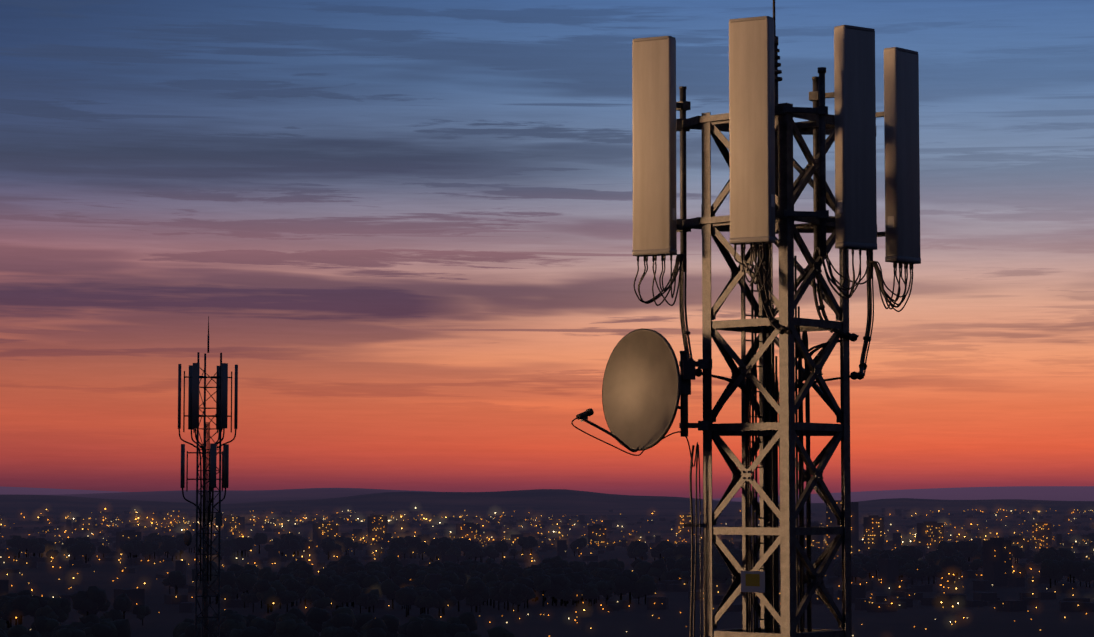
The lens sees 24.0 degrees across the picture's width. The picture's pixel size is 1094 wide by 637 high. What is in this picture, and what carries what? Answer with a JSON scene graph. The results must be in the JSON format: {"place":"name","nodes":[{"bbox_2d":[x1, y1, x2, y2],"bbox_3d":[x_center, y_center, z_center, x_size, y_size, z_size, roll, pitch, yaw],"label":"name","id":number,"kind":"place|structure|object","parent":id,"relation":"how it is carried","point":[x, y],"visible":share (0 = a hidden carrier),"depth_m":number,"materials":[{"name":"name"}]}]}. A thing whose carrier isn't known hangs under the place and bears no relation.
{"place":"outdoors","nodes":[
{"label":"outdoors","id":0,"kind":"place"},
{"bbox_2d":[0,486,1093,636],"bbox_3d":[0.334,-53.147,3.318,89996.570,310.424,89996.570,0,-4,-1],"label":"terrain","id":1,"kind":"structure","parent":0,"point":[636,619],"depth_m":6833.45,"materials":[{"name":"black"}]},
{"bbox_2d":[0,532,1093,636],"bbox_3d":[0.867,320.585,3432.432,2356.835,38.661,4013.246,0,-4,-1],"label":"woodland trees","id":2,"kind":"object","parent":1,"relation":"on","point":[345,579],"visible":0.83,"depth_m":2438.30,"materials":[{"name":"brown plant"}]},
{"bbox_2d":[0,500,1093,611],"bbox_3d":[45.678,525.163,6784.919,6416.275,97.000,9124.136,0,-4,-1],"label":"city lights","id":3,"kind":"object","parent":1,"relation":"on","point":[996,566],"depth_m":4340.54},
{"bbox_2d":[0,507,1093,636],"bbox_3d":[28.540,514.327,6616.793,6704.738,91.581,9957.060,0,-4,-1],"label":"city lights","id":4,"kind":"object","parent":1,"relation":"on","point":[542,542],"visible":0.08,"depth_m":5626.95},
{"bbox_2d":[571,0,920,636],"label":"cell tower","id":5,"kind":"structure","parent":1,"relation":"on","point":[646,386],"depth_m":30.00,"materials":[{"name":"metal"}]},
{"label":"mast foundation","id":6,"kind":"object","parent":1,"relation":"on","visible":0},
{"bbox_2d":[178,316,237,636],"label":"mast","id":7,"kind":"object","parent":6,"relation":"on","point":[221,377],"visible":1,"depth_m":111.11,"materials":[{"name":"metal"}]},
{"bbox_2d":[0,0,1093,498],"label":"sky","id":8,"kind":"structure","parent":0,"point":[405,227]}
]}

